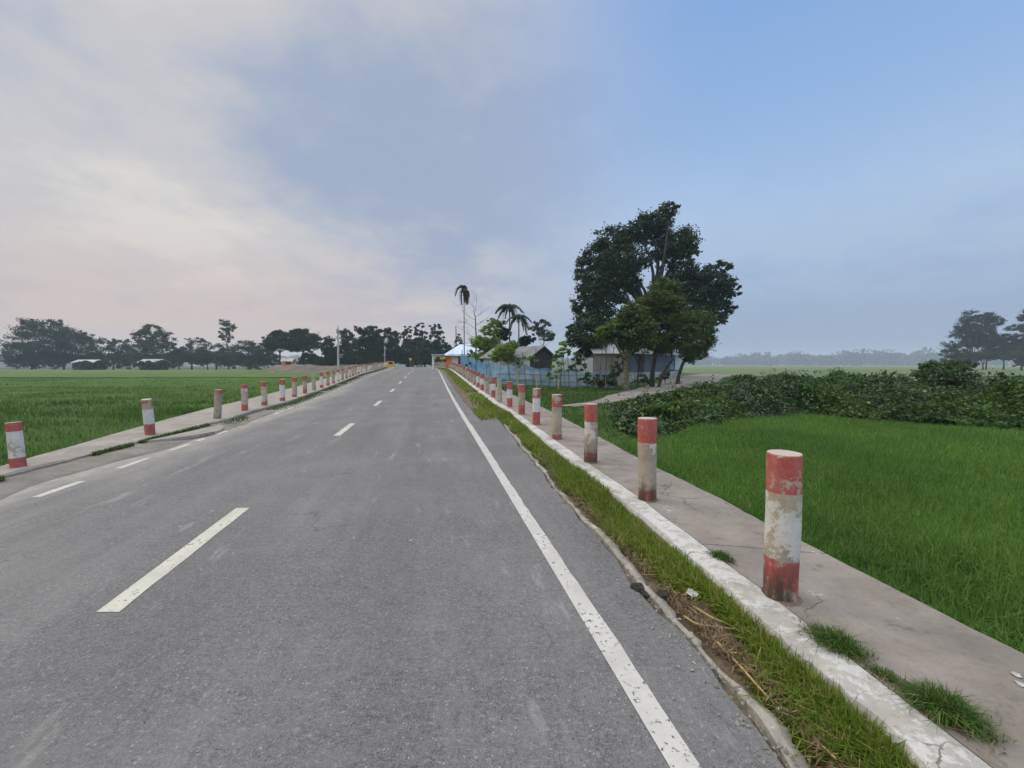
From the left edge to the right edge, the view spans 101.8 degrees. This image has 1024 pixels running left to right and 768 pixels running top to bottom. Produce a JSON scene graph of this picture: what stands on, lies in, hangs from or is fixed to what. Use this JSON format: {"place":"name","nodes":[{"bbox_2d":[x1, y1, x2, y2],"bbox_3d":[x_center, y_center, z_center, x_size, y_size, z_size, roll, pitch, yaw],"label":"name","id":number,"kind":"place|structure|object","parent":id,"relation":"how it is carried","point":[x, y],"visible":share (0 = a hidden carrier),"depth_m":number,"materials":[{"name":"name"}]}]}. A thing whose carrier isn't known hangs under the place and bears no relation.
{"place":"outdoors","nodes":[
{"label":"outdoors","id":0,"kind":"place"},
{"bbox_2d":[0,370,264,370],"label":"field","id":1,"kind":"structure","parent":0,"point":[132,370],"depth_m":135.91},
{"bbox_2d":[0,378,323,465],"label":"field","id":2,"kind":"structure","parent":0,"point":[85,428],"depth_m":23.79,"materials":[{"name":"green plant"}]},
{"bbox_2d":[0,371,340,377],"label":"field","id":3,"kind":"structure","parent":0,"point":[178,374],"depth_m":81.21,"materials":[{"name":"green plant"}]},
{"bbox_2d":[0,366,384,477],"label":"pavement","id":4,"kind":"structure","parent":0,"point":[230,411],"depth_m":9.88,"materials":[{"name":"concrete"}]},
{"bbox_2d":[4,421,27,467],"bbox_3d":[-7.213,0.905,6.049,0.239,0.704,0.236,-4,3,0],"label":"guide post","id":5,"kind":"object","parent":4,"relation":"on","point":[15,445],"visible":0.95,"depth_m":5.99,"materials":[{"name":"paint"}]},
{"bbox_2d":[141,399,155,434],"bbox_3d":[-7.697,0.727,8.810,0.247,0.821,0.250,0,8,-7],"label":"guide post","id":6,"kind":"object","parent":4,"relation":"on","point":[148,416],"visible":0.91,"depth_m":8.75,"materials":[{"name":"paint"}]},
{"bbox_2d":[213,389,222,418],"bbox_3d":[-8.117,0.584,11.484,0.264,0.864,0.260,3,2,-15],"label":"guide post","id":7,"kind":"object","parent":4,"relation":"on","point":[217,403],"visible":0.84,"depth_m":11.41,"materials":[{"name":"paint"}]},
{"bbox_2d":[241,384,247,410],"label":"guide post","id":8,"kind":"object","parent":4,"relation":"on","point":[244,397],"visible":0.88,"depth_m":13.43,"materials":[{"name":"paint"}]},
{"bbox_2d":[260,382,267,405],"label":"guide post","id":9,"kind":"object","parent":4,"relation":"on","point":[264,400],"visible":0.89,"depth_m":15.01,"materials":[{"name":"paint"}]},
{"bbox_2d":[263,364,367,372],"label":"earth bank","id":10,"kind":"structure","parent":0,"point":[308,368],"depth_m":104.09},
{"bbox_2d":[0,367,783,767],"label":"road","id":11,"kind":"structure","parent":0,"point":[378,587],"depth_m":2.65,"materials":[{"name":"grey asphalt"}]},
{"bbox_2d":[97,508,248,611],"bbox_3d":[-2.808,1.428,3.670,0.151,0.001,2.028,-1,3,-11],"label":"lane marking","id":12,"kind":"object","parent":11,"relation":"on","point":[147,581],"visible":1,"depth_m":3.29,"materials":[{"name":"white paint"}]},
{"bbox_2d":[0,375,365,499],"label":"dusty shoulder","id":13,"kind":"object","parent":11,"relation":"on","point":[11,485],"visible":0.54,"depth_m":6.83},
{"bbox_2d":[145,423,223,441],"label":"broken slab","id":14,"kind":"structure","parent":11,"relation":"on","point":[203,432],"depth_m":9.14,"materials":[{"name":"grey concrete"}]},
{"bbox_2d":[0,367,386,480],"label":"wayside grass","id":15,"kind":"structure","parent":11,"relation":"on","point":[98,452],"depth_m":10.23,"materials":[{"name":"green plant"}]},
{"bbox_2d":[430,367,700,767],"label":"road edge line","id":16,"kind":"object","parent":11,"relation":"on","point":[664,730],"visible":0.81,"depth_m":2.34,"materials":[{"name":"white paint"}]},
{"bbox_2d":[0,365,1023,442],"bbox_3d":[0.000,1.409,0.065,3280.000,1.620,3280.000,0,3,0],"label":"ground","id":17,"kind":"structure","parent":0,"point":[196,367],"depth_m":42.90,"materials":[{"name":"green plant"}]},
{"bbox_2d":[0,317,75,369],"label":"tree","id":18,"kind":"object","parent":17,"relation":"on","point":[31,356],"visible":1,"depth_m":161.85,"materials":[{"name":"green plant"}]},
{"bbox_2d":[37,318,87,369],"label":"tree","id":19,"kind":"object","parent":17,"relation":"on","point":[64,353],"visible":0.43,"depth_m":168.04,"materials":[{"name":"green plant"}]},
{"bbox_2d":[66,332,106,363],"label":"tree","id":20,"kind":"object","parent":17,"relation":"on","point":[90,342],"visible":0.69,"depth_m":165.85,"materials":[{"name":"green plant"}]},
{"bbox_2d":[71,360,111,369],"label":"tree","id":21,"kind":"object","parent":17,"relation":"on","point":[87,365],"visible":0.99,"depth_m":145.75,"materials":[{"name":"green plant"}]},
{"bbox_2d":[91,338,136,369],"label":"tree","id":22,"kind":"object","parent":17,"relation":"on","point":[114,357],"visible":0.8,"depth_m":169.80,"materials":[{"name":"green plant"}]},
{"bbox_2d":[117,348,187,365],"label":"tree","id":23,"kind":"object","parent":17,"relation":"on","point":[127,357],"visible":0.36,"depth_m":164.63,"materials":[{"name":"green plant"}]},
{"bbox_2d":[136,360,171,369],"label":"tree","id":24,"kind":"object","parent":17,"relation":"on","point":[156,365],"visible":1,"depth_m":143.80,"materials":[{"name":"green plant"}]},
{"bbox_2d":[129,324,183,368],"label":"tree","id":25,"kind":"object","parent":17,"relation":"on","point":[147,345],"visible":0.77,"depth_m":157.50,"materials":[{"name":"green plant"}]},
{"bbox_2d":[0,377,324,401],"bbox_3d":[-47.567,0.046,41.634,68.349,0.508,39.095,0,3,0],"label":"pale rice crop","id":26,"kind":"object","parent":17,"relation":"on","point":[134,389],"visible":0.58,"depth_m":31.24,"materials":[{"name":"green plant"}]},
{"bbox_2d":[170,337,211,369],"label":"tree","id":27,"kind":"object","parent":17,"relation":"on","point":[190,355],"visible":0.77,"depth_m":167.99,"materials":[{"name":"green plant"}]},
{"bbox_2d":[196,341,246,369],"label":"tree","id":28,"kind":"object","parent":17,"relation":"on","point":[207,354],"visible":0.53,"depth_m":165.86,"materials":[{"name":"green plant"}]},
{"bbox_2d":[212,319,240,369],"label":"tree","id":29,"kind":"object","parent":17,"relation":"on","point":[227,330],"visible":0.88,"depth_m":163.61,"materials":[{"name":"green plant"}]},
{"bbox_2d":[226,340,278,369],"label":"tree","id":30,"kind":"object","parent":17,"relation":"on","point":[251,348],"visible":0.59,"depth_m":163.28,"materials":[{"name":"green plant"}]},
{"bbox_2d":[245,349,278,369],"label":"tree","id":31,"kind":"object","parent":17,"relation":"on","point":[261,362],"visible":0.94,"depth_m":149.06,"materials":[{"name":"green plant"}]},
{"bbox_2d":[257,329,294,364],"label":"tree","id":32,"kind":"object","parent":17,"relation":"on","point":[274,340],"visible":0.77,"depth_m":129.48,"materials":[{"name":"green plant"}]},
{"bbox_2d":[281,328,324,356],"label":"tree","id":33,"kind":"object","parent":17,"relation":"on","point":[299,338],"visible":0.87,"depth_m":127.95,"materials":[{"name":"green plant"}]},
{"bbox_2d":[296,342,318,364],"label":"tree","id":34,"kind":"object","parent":17,"relation":"on","point":[311,357],"visible":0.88,"depth_m":120.91,"materials":[{"name":"green plant"}]},
{"bbox_2d":[316,335,342,365],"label":"roadside tree","id":35,"kind":"object","parent":17,"relation":"on","point":[329,351],"visible":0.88,"depth_m":106.78,"materials":[{"name":"green plant"}]},
{"bbox_2d":[339,328,362,364],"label":"roadside tree","id":36,"kind":"object","parent":17,"relation":"on","point":[349,353],"visible":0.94,"depth_m":110.64,"materials":[{"name":"green plant"}]},
{"bbox_2d":[354,325,382,364],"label":"roadside tree","id":37,"kind":"object","parent":17,"relation":"on","point":[367,356],"visible":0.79,"depth_m":112.42,"materials":[{"name":"green plant"}]},
{"bbox_2d":[365,325,392,362],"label":"roadside tree","id":38,"kind":"object","parent":17,"relation":"on","point":[378,344],"visible":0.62,"depth_m":114.15,"materials":[{"name":"green plant"}]},
{"bbox_2d":[383,327,409,363],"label":"roadside tree","id":39,"kind":"object","parent":17,"relation":"on","point":[394,349],"visible":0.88,"depth_m":116.15,"materials":[{"name":"green plant"}]},
{"bbox_2d":[399,326,416,366],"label":"roadside tree","id":40,"kind":"object","parent":17,"relation":"on","point":[406,346],"visible":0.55,"depth_m":118.89,"materials":[{"name":"green plant"}]},
{"bbox_2d":[407,323,428,361],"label":"roadside tree","id":41,"kind":"object","parent":17,"relation":"on","point":[415,341],"visible":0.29,"depth_m":117.09,"materials":[{"name":"green plant"}]},
{"bbox_2d":[409,339,437,366],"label":"roadside tree","id":42,"kind":"object","parent":17,"relation":"on","point":[425,357],"visible":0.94,"depth_m":102.65,"materials":[{"name":"green plant"}]},
{"bbox_2d":[426,324,445,366],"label":"roadside tree","id":43,"kind":"object","parent":17,"relation":"on","point":[437,347],"visible":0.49,"depth_m":120.90,"materials":[{"name":"green plant"}]},
{"bbox_2d":[431,344,480,368],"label":"blue roofed house","id":44,"kind":"structure","parent":17,"relation":"on","point":[453,355],"depth_m":60.81,"materials":[{"name":"beige paint"}]},
{"bbox_2d":[455,285,469,354],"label":"areca palm","id":45,"kind":"object","parent":17,"relation":"on","point":[464,291],"visible":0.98,"depth_m":55.53,"materials":[{"name":"green plant"}]},
{"bbox_2d":[468,318,502,361],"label":"yard tree","id":46,"kind":"object","parent":17,"relation":"on","point":[485,344],"visible":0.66,"depth_m":49.60,"materials":[{"name":"green plant"}]},
{"bbox_2d":[487,340,519,364],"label":"yard tree","id":47,"kind":"object","parent":17,"relation":"on","point":[500,351],"visible":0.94,"depth_m":41.48,"materials":[{"name":"green plant"}]},
{"bbox_2d":[495,319,511,340],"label":"yard tree","id":48,"kind":"object","parent":17,"relation":"on","point":[504,331],"visible":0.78,"depth_m":55.38,"materials":[{"name":"green plant"}]},
{"bbox_2d":[0,346,1017,365],"bbox_3d":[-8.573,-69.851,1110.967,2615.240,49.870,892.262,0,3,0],"label":"distant woods","id":49,"kind":"object","parent":17,"relation":"on","point":[881,358],"visible":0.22,"depth_m":1051.22,"materials":[{"name":"green plant"}]},
{"bbox_2d":[494,304,524,340],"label":"areca palm","id":50,"kind":"object","parent":17,"relation":"on","point":[511,308],"visible":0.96,"depth_m":49.51,"materials":[{"name":"green plant"}]},
{"bbox_2d":[479,346,557,377],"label":"grey shed","id":51,"kind":"structure","parent":17,"relation":"on","point":[544,353],"depth_m":42.53,"materials":[{"name":"white paint"}]},
{"bbox_2d":[505,314,531,346],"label":"areca palm","id":52,"kind":"object","parent":17,"relation":"on","point":[518,318],"visible":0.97,"depth_m":47.45,"materials":[{"name":"green plant"}]},
{"bbox_2d":[517,335,536,346],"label":"yard tree","id":53,"kind":"object","parent":17,"relation":"on","point":[524,340],"visible":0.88,"depth_m":51.60,"materials":[{"name":"green plant"}]},
{"bbox_2d":[460,346,614,387],"bbox_3d":[-1.369,-1.784,39.569,4.348,3.923,26.524,-2,3,-31],"label":"net fence","id":54,"kind":"object","parent":17,"relation":"on","point":[500,371],"visible":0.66,"depth_m":32.90,"materials":[{"name":"blue fabric"}]},
{"bbox_2d":[529,319,555,345],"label":"yard tree","id":55,"kind":"object","parent":17,"relation":"on","point":[540,332],"visible":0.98,"depth_m":61.65,"materials":[{"name":"green plant"}]},
{"bbox_2d":[546,360,564,387],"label":"yard bush","id":56,"kind":"object","parent":17,"relation":"on","point":[560,370],"visible":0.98,"depth_m":30.21,"materials":[{"name":"green plant"}]},
{"bbox_2d":[551,341,575,384],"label":"yard tree","id":57,"kind":"object","parent":17,"relation":"on","point":[564,348],"visible":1,"depth_m":32.85,"materials":[{"name":"green plant"}]},
{"bbox_2d":[552,358,592,384],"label":"tin boundary wall","id":58,"kind":"structure","parent":17,"relation":"on","point":[589,366],"depth_m":34.54,"materials":[{"name":"metal"}]},
{"bbox_2d":[565,353,587,384],"bbox_3d":[4.891,-0.932,31.517,1.845,2.863,1.127,0,3,0],"label":"yard bush","id":59,"kind":"object","parent":17,"relation":"on","point":[579,355],"visible":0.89,"depth_m":31.32,"materials":[{"name":"green plant"}]},
{"bbox_2d":[564,318,609,358],"bbox_3d":[6.667,-2.685,35.754,4.543,5.970,3.631,0,3,0],"label":"dark bushy tree","id":60,"kind":"object","parent":17,"relation":"on","point":[581,338],"visible":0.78,"depth_m":35.20,"materials":[{"name":"green plant"}]},
{"bbox_2d":[489,382,690,442],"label":"bank grass","id":61,"kind":"structure","parent":17,"relation":"on","point":[595,392],"depth_m":20.88,"materials":[{"name":"green plant"}]},
{"bbox_2d":[580,343,621,384],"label":"tin house","id":62,"kind":"structure","parent":17,"relation":"on","point":[596,354],"depth_m":34.28,"materials":[{"name":"grey metal"}]},
{"bbox_2d":[587,374,616,388],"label":"shrub","id":63,"kind":"object","parent":17,"relation":"on","point":[600,382],"visible":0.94,"depth_m":27.43,"materials":[{"name":"green plant"}]},
{"bbox_2d":[593,320,621,390],"bbox_3d":[6.074,-1.662,26.683,1.840,4.836,1.051,0,3,8],"label":"lime sapling","id":64,"kind":"object","parent":17,"relation":"on","point":[603,330],"visible":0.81,"depth_m":26.42,"materials":[{"name":"green plant"}]},
{"bbox_2d":[608,353,623,388],"bbox_3d":[7.062,-0.712,28.170,1.376,2.731,0.916,1,3,25],"label":"yard bush","id":65,"kind":"object","parent":17,"relation":"on","point":[613,374],"visible":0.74,"depth_m":28.05,"materials":[{"name":"green plant"}]},
{"bbox_2d":[593,300,661,390],"bbox_3d":[7.476,-2.382,26.957,4.557,6.181,3.043,0,3,0],"label":"olive tree","id":66,"kind":"object","parent":17,"relation":"on","point":[632,331],"visible":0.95,"depth_m":26.39,"materials":[{"name":"green plant"}]},
{"bbox_2d":[575,348,681,383],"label":"dark long house","id":67,"kind":"structure","parent":17,"relation":"on","point":[662,361],"depth_m":41.67,"materials":[{"name":"grey metal"}]},
{"bbox_2d":[619,326,661,387],"bbox_3d":[9.211,-1.817,29.736,3.339,4.788,2.836,0,3,0],"label":"olive tree","id":68,"kind":"object","parent":17,"relation":"on","point":[650,346],"visible":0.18,"depth_m":29.31,"materials":[{"name":"green plant"}]},
{"bbox_2d":[569,201,742,333],"bbox_3d":[15.881,-10.235,46.070,19.352,19.572,8.035,0,3,0],"label":"dark broadleaf tree","id":69,"kind":"object","parent":17,"relation":"on","point":[616,266],"visible":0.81,"depth_m":45.38,"materials":[{"name":"green plant"}]},
{"bbox_2d":[504,424,807,767],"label":"edging","id":70,"kind":"object","parent":17,"relation":"on","point":[771,727],"visible":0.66,"depth_m":2.26,"materials":[{"name":"grey concrete"}]},
{"bbox_2d":[631,273,691,386],"bbox_3d":[11.069,-3.891,31.132,4.166,8.807,4.330,2,3,32],"label":"olive tree","id":71,"kind":"object","parent":17,"relation":"on","point":[664,291],"visible":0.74,"depth_m":30.54,"materials":[{"name":"green plant"}]},
{"bbox_2d":[640,399,696,426],"bbox_3d":[4.932,1.266,13.512,2.064,1.494,1.454,0,3,0],"label":"shrub","id":72,"kind":"object","parent":17,"relation":"on","point":[662,408],"visible":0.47,"depth_m":13.28,"materials":[{"name":"green plant"}]},
{"bbox_2d":[647,306,702,386],"bbox_3d":[12.094,-2.689,31.169,4.579,6.476,3.359,0,3,0],"label":"olive tree","id":73,"kind":"object","parent":17,"relation":"on","point":[681,331],"visible":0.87,"depth_m":30.36,"materials":[{"name":"green plant"}]},
{"bbox_2d":[673,306,721,383],"bbox_3d":[15.713,-3.223,35.927,4.404,7.084,3.405,0,3,0],"label":"olive tree","id":74,"kind":"object","parent":17,"relation":"on","point":[691,352],"visible":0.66,"depth_m":35.15,"materials":[{"name":"green plant"}]},
{"bbox_2d":[435,366,991,767],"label":"kerb","id":75,"kind":"structure","parent":17,"relation":"on","point":[933,744],"depth_m":2.17,"materials":[{"name":"grey concrete"}]},
{"bbox_2d":[597,367,1023,437],"bbox_3d":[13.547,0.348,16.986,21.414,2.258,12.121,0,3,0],"label":"creeper undergrowth","id":76,"kind":"object","parent":17,"relation":"on","point":[883,392],"visible":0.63,"depth_m":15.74,"materials":[{"name":"green plant"}]},
{"bbox_2d":[907,357,983,385],"bbox_3d":[18.126,-0.157,17.369,3.119,1.958,2.237,-2,3,-35],"label":"shrub","id":77,"kind":"object","parent":17,"relation":"on","point":[951,370],"visible":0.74,"depth_m":17.07,"materials":[{"name":"green plant"}]},
{"bbox_2d":[933,340,982,368],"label":"grove tree","id":78,"kind":"object","parent":17,"relation":"on","point":[954,348],"visible":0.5,"depth_m":170.26,"materials":[{"name":"green plant"}]},
{"bbox_2d":[946,310,990,349],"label":"grove tree","id":79,"kind":"object","parent":17,"relation":"on","point":[968,327],"visible":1,"depth_m":172.66,"materials":[{"name":"green plant"}]},
{"bbox_2d":[958,348,1011,369],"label":"grove tree","id":80,"kind":"object","parent":17,"relation":"on","point":[981,355],"visible":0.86,"depth_m":165.49,"materials":[{"name":"green plant"}]},
{"bbox_2d":[975,312,1007,369],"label":"grove tree","id":81,"kind":"object","parent":17,"relation":"on","point":[991,336],"visible":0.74,"depth_m":175.57,"materials":[{"name":"green plant"}]},
{"bbox_2d":[978,333,1020,369],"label":"grove tree","id":82,"kind":"object","parent":17,"relation":"on","point":[1003,346],"visible":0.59,"depth_m":173.97,"materials":[{"name":"green plant"}]},
{"bbox_2d":[999,349,1023,370],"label":"grove tree","id":83,"kind":"object","parent":17,"relation":"on","point":[1019,360],"visible":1,"depth_m":148.55,"materials":[{"name":"green plant"}]},
{"bbox_2d":[1002,309,1023,369],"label":"grove tree","id":84,"kind":"object","parent":17,"relation":"on","point":[1020,329],"visible":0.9,"depth_m":169.68,"materials":[{"name":"green plant"}]},
{"bbox_2d":[0,0,1023,364],"label":"sky","id":85,"kind":"structure","parent":0,"point":[180,167],"materials":[{"name":"blue"}]},
{"bbox_2d":[563,374,731,405],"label":"dirt track","id":86,"kind":"structure","parent":0,"point":[688,380],"depth_m":30.32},
{"bbox_2d":[434,367,928,767],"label":"verge","id":87,"kind":"structure","parent":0,"point":[725,666],"depth_m":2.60,"materials":[{"name":"green plant"}]},
{"bbox_2d":[504,437,828,766],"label":"gravel","id":88,"kind":"structure","parent":87,"relation":"on","point":[738,714],"depth_m":2.17,"materials":[{"name":"gravel"}]},
{"bbox_2d":[534,452,864,767],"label":"leaf litter","id":89,"kind":"object","parent":87,"relation":"on","point":[696,618],"visible":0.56,"depth_m":2.34,"materials":[{"name":"plant"}]},
{"bbox_2d":[455,371,1023,767],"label":"pavement","id":90,"kind":"structure","parent":0,"point":[913,636],"depth_m":2.48,"materials":[{"name":"concrete"}]},
{"bbox_2d":[507,381,512,406],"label":"guide post","id":91,"kind":"object","parent":90,"relation":"on","point":[509,392],"visible":0.88,"depth_m":14.43,"materials":[{"name":"paint"}]},
{"bbox_2d":[518,384,525,414],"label":"guide post","id":92,"kind":"object","parent":90,"relation":"on","point":[521,399],"visible":0.91,"depth_m":12.33,"materials":[{"name":"paint"}]},
{"bbox_2d":[532,388,540,424],"bbox_3d":[0.606,0.586,10.304,0.277,0.960,0.274,4,4,39],"label":"guide post","id":93,"kind":"object","parent":90,"relation":"on","point":[536,405],"visible":0.91,"depth_m":10.22,"materials":[{"name":"paint"}]},
{"bbox_2d":[552,394,562,439],"bbox_3d":[0.898,0.682,8.312,0.274,0.949,0.278,1,3,24],"label":"guide post","id":94,"kind":"object","parent":90,"relation":"on","point":[556,416],"visible":0.92,"depth_m":8.23,"materials":[{"name":"paint"}]},
{"bbox_2d":[584,403,598,463],"bbox_3d":[1.201,0.774,6.325,0.277,0.949,0.274,0,2,8],"label":"guide post","id":95,"kind":"object","parent":90,"relation":"on","point":[591,434],"visible":0.92,"depth_m":6.25,"materials":[{"name":"paint"}]},
{"bbox_2d":[637,417,659,502],"bbox_3d":[1.484,0.851,4.566,0.274,0.960,0.277,-1,2,-7],"label":"guide post","id":96,"kind":"object","parent":90,"relation":"on","point":[647,455],"visible":0.94,"depth_m":4.49,"materials":[{"name":"paint"}]},
{"bbox_2d":[698,545,739,564],"bbox_3d":[1.604,1.307,3.186,0.311,0.075,0.302,1,3,22],"label":"grass tuft","id":97,"kind":"object","parent":90,"relation":"on","point":[721,555],"visible":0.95,"depth_m":3.17,"materials":[{"name":"green plant"}]},
{"bbox_2d":[760,449,802,606],"bbox_3d":[1.714,0.925,2.640,0.269,0.992,0.266,-2,4,-23],"label":"guide post","id":98,"kind":"object","parent":90,"relation":"on","point":[783,523],"visible":0.98,"depth_m":2.57,"materials":[{"name":"paint"}]},
{"bbox_2d":[792,616,892,677],"bbox_3d":[1.707,1.336,2.180,0.454,0.110,0.419,2,3,33],"label":"grass tuft","id":99,"kind":"object","parent":90,"relation":"on","point":[839,641],"visible":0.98,"depth_m":2.17,"materials":[{"name":"green plant"}]},
{"bbox_2d":[862,662,907,687],"bbox_3d":[1.789,1.377,1.977,0.220,0.048,0.164,2,3,38],"label":"grass tuft","id":100,"kind":"object","parent":90,"relation":"on","point":[876,671],"visible":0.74,"depth_m":1.98,"materials":[{"name":"green plant"}]},
{"bbox_2d":[873,669,1020,764],"bbox_3d":[1.818,1.351,1.753,0.485,0.120,0.507,0,3,0],"label":"grass tuft","id":101,"kind":"object","parent":90,"relation":"on","point":[953,710],"visible":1,"depth_m":1.74,"materials":[{"name":"green plant"}]},
{"bbox_2d":[616,423,1023,649],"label":"field","id":102,"kind":"structure","parent":0,"point":[974,575],"depth_m":4.78,"materials":[{"name":"green plant"}]},
{"bbox_2d":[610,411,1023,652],"bbox_3d":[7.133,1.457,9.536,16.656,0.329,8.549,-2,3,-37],"label":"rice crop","id":103,"kind":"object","parent":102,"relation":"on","point":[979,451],"visible":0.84,"depth_m":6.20,"materials":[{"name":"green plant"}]},
{"bbox_2d":[682,372,1023,375],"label":"field","id":104,"kind":"structure","parent":0,"point":[827,373],"depth_m":99.40,"materials":[{"name":"green plant"}]},
{"bbox_2d":[682,368,1023,369],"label":"field","id":105,"kind":"structure","parent":0,"point":[830,368],"depth_m":230.37,"materials":[{"name":"green plant"}]},
{"bbox_2d":[682,370,1023,371],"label":"field","id":106,"kind":"structure","parent":0,"point":[830,370],"depth_m":150.50,"materials":[{"name":"green plant"}]},
{"bbox_2d":[683,366,1023,367],"bbox_3d":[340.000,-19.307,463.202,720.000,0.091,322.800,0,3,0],"label":"field","id":107,"kind":"structure","parent":0,"point":[826,367],"depth_m":321.44,"materials":[{"name":"green plant"}]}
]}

